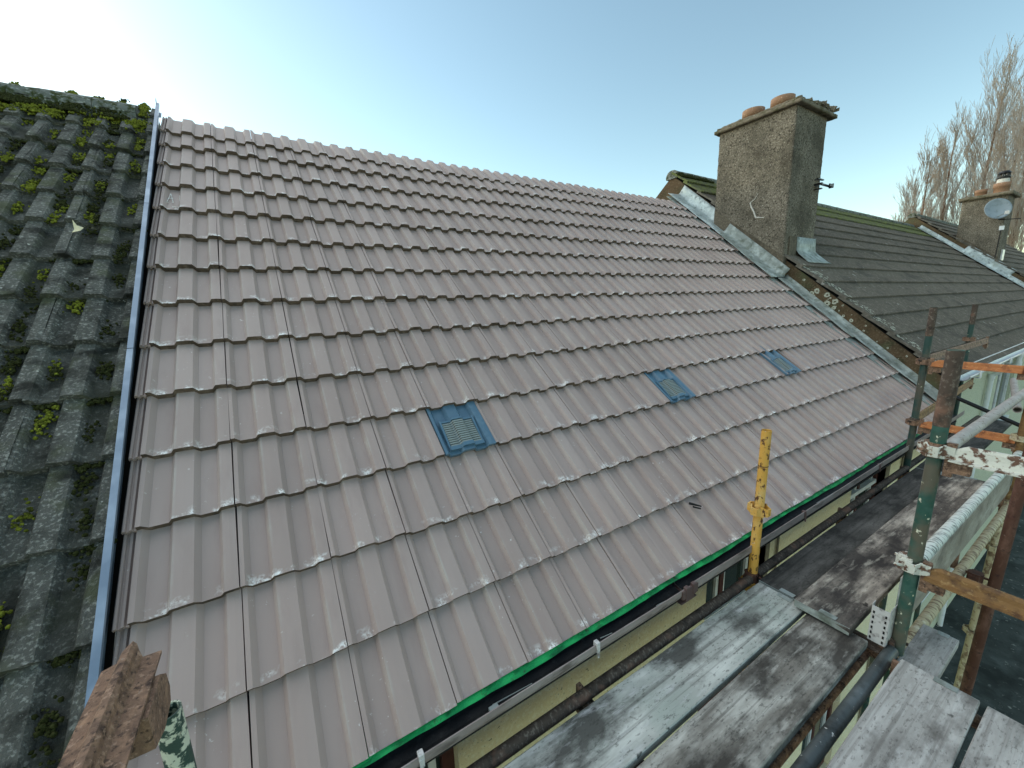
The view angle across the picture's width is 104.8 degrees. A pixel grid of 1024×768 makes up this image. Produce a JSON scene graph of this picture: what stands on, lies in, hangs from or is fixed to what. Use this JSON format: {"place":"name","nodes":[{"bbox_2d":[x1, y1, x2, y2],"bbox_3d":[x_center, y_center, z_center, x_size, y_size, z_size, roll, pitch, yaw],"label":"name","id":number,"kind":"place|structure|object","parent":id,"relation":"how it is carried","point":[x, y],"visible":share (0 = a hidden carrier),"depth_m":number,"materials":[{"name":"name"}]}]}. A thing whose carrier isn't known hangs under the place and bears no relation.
{"place":"outdoors","nodes":[
{"label":"outdoors","id":0,"kind":"place"},
{"bbox_2d":[0,81,160,767],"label":"terraced house","id":1,"kind":"structure","parent":0,"point":[66,291],"depth_m":1.73,"materials":[{"name":"tile"}]},
{"bbox_2d":[72,220,83,231],"bbox_3d":[-2.467,-0.895,2.237,0.048,0.082,0.076,-9,13,-31],"label":"dead leaf","id":2,"kind":"object","parent":1,"relation":"on","point":[77,228],"visible":1,"depth_m":2.23,"materials":[{"name":"beige plant"}]},
{"bbox_2d":[0,0,1023,250],"label":"sky","id":3,"kind":"structure","parent":0,"point":[617,96],"materials":[{"name":"blue"}]},
{"bbox_2d":[84,98,964,767],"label":"terraced house","id":4,"kind":"structure","parent":0,"point":[430,460],"depth_m":2.22,"materials":[{"name":"tile"}]},
{"bbox_2d":[424,747,454,767],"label":"window","id":5,"kind":"structure","parent":4,"relation":"in","point":[446,760],"depth_m":1.58,"materials":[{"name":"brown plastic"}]},
{"bbox_2d":[689,502,701,508],"bbox_3d":[1.088,0.720,2.330,0.080,0.047,0.025,-3,11,-5],"label":"twig debris","id":6,"kind":"object","parent":4,"relation":"on","point":[690,503],"visible":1,"depth_m":2.33,"materials":[{"name":"black wood"}]},
{"bbox_2d":[698,556,748,710],"bbox_3d":[1.417,1.577,2.673,0.670,1.250,0.075,-9,13,-31],"label":"window","id":7,"kind":"structure","parent":4,"relation":"in","point":[729,577],"depth_m":2.64,"materials":[{"name":"white plastic"}]},
{"bbox_2d":[801,703,832,767],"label":"window","id":8,"kind":"structure","parent":4,"relation":"in","point":[827,714],"depth_m":4.19,"materials":[{"name":"white plastic"}]},
{"bbox_2d":[848,473,877,515],"bbox_3d":[3.255,1.298,3.772,0.810,1.250,0.075,-9,13,-31],"label":"window","id":9,"kind":"structure","parent":4,"relation":"in","point":[871,482],"depth_m":3.77,"materials":[{"name":"white plastic"}]},
{"bbox_2d":[113,506,1023,767],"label":"ground","id":10,"kind":"structure","parent":0,"point":[999,684],"depth_m":7.10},
{"bbox_2d":[57,304,1023,767],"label":"scaffold","id":11,"kind":"object","parent":10,"relation":"on","point":[131,710],"visible":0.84,"depth_m":1.65,"materials":[{"name":"brown metal"}]},
{"bbox_2d":[503,582,804,767],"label":"scaffold board","id":12,"kind":"object","parent":11,"relation":"on","point":[635,719],"visible":0.98,"depth_m":1.57,"materials":[{"name":"grey wood"}]},
{"bbox_2d":[637,613,867,767],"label":"scaffold board","id":13,"kind":"object","parent":11,"relation":"on","point":[757,712],"visible":0.91,"depth_m":1.51,"materials":[{"name":"grey wood"}]},
{"bbox_2d":[759,468,941,600],"bbox_3d":[2.538,0.948,2.755,2.618,0.041,0.227,-9,13,-31],"label":"scaffold board","id":14,"kind":"object","parent":11,"relation":"on","point":[795,576],"visible":0.54,"depth_m":2.51,"materials":[{"name":"grey wood"}]},
{"bbox_2d":[794,474,985,635],"bbox_3d":[2.599,0.943,2.554,2.658,0.042,0.227,-8,13,-31],"label":"scaffold board","id":15,"kind":"object","parent":11,"relation":"on","point":[845,593],"visible":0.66,"depth_m":2.15,"materials":[{"name":"grey wood"}]},
{"bbox_2d":[826,659,979,767],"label":"scaffold board","id":16,"kind":"object","parent":11,"relation":"on","point":[912,716],"visible":1,"depth_m":1.42,"materials":[{"name":"grey wood"}]},
{"bbox_2d":[897,624,958,677],"bbox_3d":[1.879,1.238,1.789,0.438,0.040,0.125,-9,13,-31],"label":"scaffold board","id":17,"kind":"object","parent":11,"relation":"on","point":[930,650],"visible":0.63,"depth_m":1.80,"materials":[{"name":"grey wood"}]},
{"bbox_2d":[895,475,1012,612],"bbox_3d":[2.812,0.861,2.427,2.362,0.227,0.041,-8,13,-31],"label":"toe board","id":18,"kind":"object","parent":11,"relation":"attached to","point":[944,557],"visible":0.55,"depth_m":2.32,"materials":[{"name":"grey wood"}]},
{"bbox_2d":[916,419,1011,472],"bbox_3d":[4.738,0.610,4.074,2.543,0.041,0.222,-9,13,-31],"label":"scaffold board","id":19,"kind":"object","parent":11,"relation":"on","point":[999,426],"visible":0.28,"depth_m":4.11,"materials":[{"name":"grey wood"}]},
{"bbox_2d":[960,706,1023,767],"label":"scaffold board","id":20,"kind":"object","parent":11,"relation":"on","point":[997,741],"visible":1,"depth_m":1.35,"materials":[{"name":"grey wood"}]},
{"bbox_2d":[655,93,1023,627],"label":"terraced house","id":21,"kind":"structure","parent":10,"relation":"on","point":[886,284],"depth_m":6.17,"materials":[{"name":"tile"}]},
{"bbox_2d":[991,359,1012,419],"bbox_3d":[9.681,0.123,7.810,1.680,1.380,0.170,-9,13,-31],"label":"window","id":22,"kind":"structure","parent":21,"relation":"in","point":[1002,381],"depth_m":8.10,"materials":[{"name":"white plastic"}]},
{"bbox_2d":[892,200,907,221],"bbox_3d":[34.159,-8.931,35.787,3.035,14.137,2.983,3,12,23],"label":"poplar tree","id":23,"kind":"object","parent":10,"relation":"on","point":[900,216],"visible":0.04,"depth_m":34.15,"materials":[{"name":"brown plant"}]},
{"bbox_2d":[893,158,950,217],"bbox_3d":[33.320,-9.945,33.464,4.085,17.077,4.608,3,12,24],"label":"poplar tree","id":24,"kind":"object","parent":10,"relation":"on","point":[908,194],"visible":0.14,"depth_m":32.42,"materials":[{"name":"brown plant"}]},
{"bbox_2d":[900,125,952,221],"bbox_3d":[32.562,-10.119,30.876,4.124,18.479,4.344,5,13,30],"label":"poplar tree","id":25,"kind":"object","parent":10,"relation":"on","point":[926,181],"visible":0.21,"depth_m":30.34,"materials":[{"name":"brown plant"}]},
{"bbox_2d":[920,97,990,222],"bbox_3d":[32.320,-10.316,29.516,4.175,19.407,5.011,-9,13,-31],"label":"poplar tree","id":26,"kind":"object","parent":10,"relation":"on","point":[942,207],"visible":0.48,"depth_m":28.74,"materials":[{"name":"brown plant"}]},
{"bbox_2d":[932,34,1023,223],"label":"poplar tree","id":27,"kind":"object","parent":10,"relation":"on","point":[1000,112],"visible":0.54,"depth_m":27.52,"materials":[{"name":"brown plant"}]},
{"bbox_2d":[943,77,1023,246],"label":"poplar tree","id":28,"kind":"object","parent":10,"relation":"on","point":[981,171],"visible":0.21,"depth_m":26.14,"materials":[{"name":"brown plant"}]},
{"bbox_2d":[964,71,1023,252],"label":"poplar tree","id":29,"kind":"object","parent":10,"relation":"on","point":[1015,225],"visible":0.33,"depth_m":25.18,"materials":[{"name":"brown plant"}]},
{"bbox_2d":[904,170,1023,287],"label":"terraced house","id":30,"kind":"structure","parent":0,"point":[974,233],"depth_m":12.52,"materials":[{"name":"tile"}]},
{"bbox_2d":[984,198,1020,257],"bbox_3d":[14.769,-4.728,11.992,0.797,1.810,0.621,-6,12,-19],"label":"satellite dish","id":31,"kind":"object","parent":30,"relation":"attached to","point":[998,208],"visible":1,"depth_m":12.00,"materials":[{"name":"grey metal"}]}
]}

